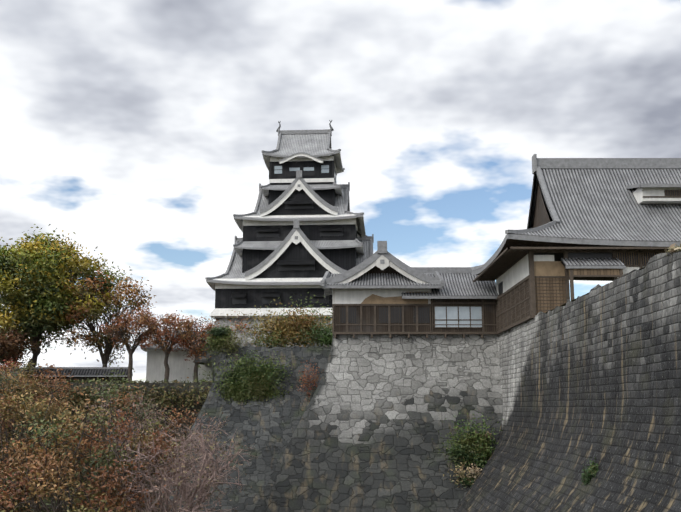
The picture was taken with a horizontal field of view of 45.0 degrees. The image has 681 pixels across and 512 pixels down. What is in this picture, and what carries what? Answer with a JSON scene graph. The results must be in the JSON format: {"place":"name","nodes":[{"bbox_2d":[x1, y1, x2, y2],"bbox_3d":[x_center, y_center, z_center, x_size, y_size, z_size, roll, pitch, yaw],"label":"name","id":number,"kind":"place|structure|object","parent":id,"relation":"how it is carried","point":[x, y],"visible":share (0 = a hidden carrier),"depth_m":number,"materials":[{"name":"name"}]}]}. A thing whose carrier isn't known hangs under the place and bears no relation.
{"place":"outdoors","nodes":[
{"label":"outdoors","id":0,"kind":"place"},
{"bbox_2d":[0,367,26,390],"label":"stub wall","id":1,"kind":"structure","parent":0,"point":[14,373],"depth_m":126.10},
{"bbox_2d":[0,358,21,370],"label":"bush","id":2,"kind":"object","parent":1,"relation":"attached to","point":[6,365],"visible":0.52,"depth_m":126.25,"materials":[{"name":"brown plant"}]},
{"bbox_2d":[193,317,331,364],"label":"stone wall","id":3,"kind":"structure","parent":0,"point":[221,322],"depth_m":134.41,"materials":[{"name":"grey stone"}]},
{"bbox_2d":[0,0,680,382],"label":"sky","id":4,"kind":"structure","parent":0,"point":[139,130],"materials":[{"name":"white"}]},
{"bbox_2d":[266,250,680,347],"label":"terrace top","id":5,"kind":"structure","parent":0,"point":[546,312],"depth_m":61.20,"materials":[{"name":"grey stone"}]},
{"bbox_2d":[200,324,244,360],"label":"bush","id":6,"kind":"object","parent":5,"relation":"on","point":[221,337],"visible":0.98,"depth_m":104.01,"materials":[{"name":"green plant"}]},
{"bbox_2d":[194,284,331,346],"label":"bush","id":7,"kind":"object","parent":5,"relation":"on","point":[282,331],"visible":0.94,"depth_m":107.51,"materials":[{"name":"green plant"}]},
{"bbox_2d":[205,120,373,318],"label":"keep","id":8,"kind":"structure","parent":5,"relation":"on","point":[303,225],"depth_m":140.70,"materials":[{"name":"wood"}]},
{"bbox_2d":[301,321,332,346],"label":"bush","id":9,"kind":"object","parent":5,"relation":"on","point":[326,337],"visible":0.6,"depth_m":105.66,"materials":[{"name":"green plant"}]},
{"bbox_2d":[471,154,680,333],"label":"hall","id":10,"kind":"structure","parent":5,"relation":"on","point":[601,219],"depth_m":74.29,"materials":[{"name":"tile"}]},
{"bbox_2d":[664,243,680,254],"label":"top grass","id":11,"kind":"structure","parent":5,"relation":"on","point":[672,248],"depth_m":40.92,"materials":[{"name":"beige plant"}]},
{"label":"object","id":12,"kind":"object","parent":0,"visible":0},
{"bbox_2d":[0,324,44,369],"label":"tree","id":13,"kind":"object","parent":12,"relation":"on","point":[11,348],"visible":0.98,"depth_m":131.63,"materials":[{"name":"brown plant"}]},
{"bbox_2d":[0,224,131,375],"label":"tree","id":14,"kind":"object","parent":12,"relation":"on","point":[35,301],"visible":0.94,"depth_m":135.92,"materials":[{"name":"green plant"}]},
{"bbox_2d":[46,268,155,366],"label":"tree","id":15,"kind":"object","parent":12,"relation":"on","point":[92,337],"visible":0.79,"depth_m":137.25,"materials":[{"name":"brown plant"}]},
{"bbox_2d":[28,331,217,382],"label":"wall","id":16,"kind":"structure","parent":12,"relation":"on","point":[179,365],"depth_m":139.29,"materials":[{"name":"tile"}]},
{"bbox_2d":[98,308,165,381],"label":"cherry","id":17,"kind":"object","parent":12,"relation":"on","point":[127,324],"visible":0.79,"depth_m":132.20,"materials":[{"name":"brown plant"}]},
{"bbox_2d":[134,307,203,382],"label":"cherry","id":18,"kind":"object","parent":12,"relation":"on","point":[168,329],"visible":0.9,"depth_m":131.73,"materials":[{"name":"brown plant"}]},
{"bbox_2d":[173,313,218,382],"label":"cherry","id":19,"kind":"object","parent":12,"relation":"on","point":[192,347],"visible":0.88,"depth_m":132.70,"materials":[{"name":"brown plant"}]},
{"bbox_2d":[202,318,248,339],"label":"shrub","id":20,"kind":"object","parent":12,"relation":"on","point":[225,326],"visible":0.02,"depth_m":134.64,"materials":[{"name":"brown plant"}]},
{"label":"ground","id":21,"kind":"structure","parent":0,"visible":0},
{"bbox_2d":[0,361,63,456],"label":"bush","id":22,"kind":"object","parent":21,"relation":"on","point":[33,389],"visible":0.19,"depth_m":88.37,"materials":[{"name":"brown plant"}]},
{"bbox_2d":[0,356,87,483],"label":"bush","id":23,"kind":"object","parent":21,"relation":"on","point":[55,409],"visible":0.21,"depth_m":73.11,"materials":[{"name":"brown plant"}]},
{"bbox_2d":[0,363,91,511],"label":"bush","id":24,"kind":"object","parent":21,"relation":"on","point":[8,417],"visible":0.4,"depth_m":55.09,"materials":[{"name":"brown plant"}]},
{"bbox_2d":[0,392,152,511],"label":"bush","id":25,"kind":"object","parent":21,"relation":"on","point":[27,483],"visible":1,"depth_m":43.93,"materials":[{"name":"brown plant"}]},
{"bbox_2d":[2,382,212,509],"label":"hillside","id":26,"kind":"structure","parent":21,"relation":"on","point":[196,385],"depth_m":129.33,"materials":[{"name":"brown plant"}]},
{"bbox_2d":[15,377,209,415],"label":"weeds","id":27,"kind":"object","parent":26,"relation":"attached to","point":[164,398],"visible":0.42,"depth_m":127.85,"materials":[{"name":"green plant"}]},
{"bbox_2d":[32,379,212,383],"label":"grass","id":28,"kind":"structure","parent":26,"relation":"on","point":[85,381],"depth_m":129.82,"materials":[{"name":"green plant"}]},
{"bbox_2d":[42,363,200,511],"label":"bush","id":29,"kind":"object","parent":21,"relation":"on","point":[88,462],"visible":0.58,"depth_m":59.72,"materials":[{"name":"brown plant"}]},
{"bbox_2d":[80,383,195,504],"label":"bush","id":30,"kind":"object","parent":21,"relation":"on","point":[146,416],"visible":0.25,"depth_m":78.40,"materials":[{"name":"brown plant"}]},
{"bbox_2d":[106,412,242,511],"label":"bush","id":31,"kind":"object","parent":21,"relation":"on","point":[180,481],"visible":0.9,"depth_m":57.15,"materials":[{"name":"pink plant"}]},
{"bbox_2d":[145,409,258,511],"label":"bush","id":32,"kind":"object","parent":21,"relation":"on","point":[210,464],"visible":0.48,"depth_m":74.98,"materials":[{"name":"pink plant"}]},
{"bbox_2d":[151,252,680,511],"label":"wall","id":33,"kind":"structure","parent":21,"relation":"on","point":[567,390],"depth_m":76.08,"materials":[{"name":"stone"}]},
{"bbox_2d":[181,342,306,404],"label":"bush","id":34,"kind":"object","parent":33,"relation":"attached to","point":[249,385],"visible":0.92,"depth_m":101.68,"materials":[{"name":"green plant"}]},
{"bbox_2d":[292,358,319,401],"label":"shrub","id":35,"kind":"object","parent":33,"relation":"attached to","point":[308,377],"visible":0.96,"depth_m":101.14,"materials":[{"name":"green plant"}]},
{"bbox_2d":[321,241,498,337],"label":"wing","id":36,"kind":"structure","parent":33,"relation":"on","point":[381,290],"depth_m":85.45,"materials":[{"name":"brown wood"}]},
{"bbox_2d":[443,457,481,488],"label":"bush","id":37,"kind":"object","parent":33,"relation":"attached to","point":[470,479],"visible":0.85,"depth_m":76.75,"materials":[{"name":"beige plant"}]},
{"bbox_2d":[438,403,502,471],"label":"bush","id":38,"kind":"object","parent":33,"relation":"attached to","point":[478,451],"visible":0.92,"depth_m":77.96,"materials":[{"name":"green plant"}]},
{"bbox_2d":[581,457,599,484],"bbox_3d":[14.603,12.576,47.669,1.285,1.852,2.149,0,-10,0],"label":"tuft","id":39,"kind":"object","parent":33,"relation":"attached to","point":[588,473],"visible":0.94,"depth_m":47.72,"materials":[{"name":"green plant"}]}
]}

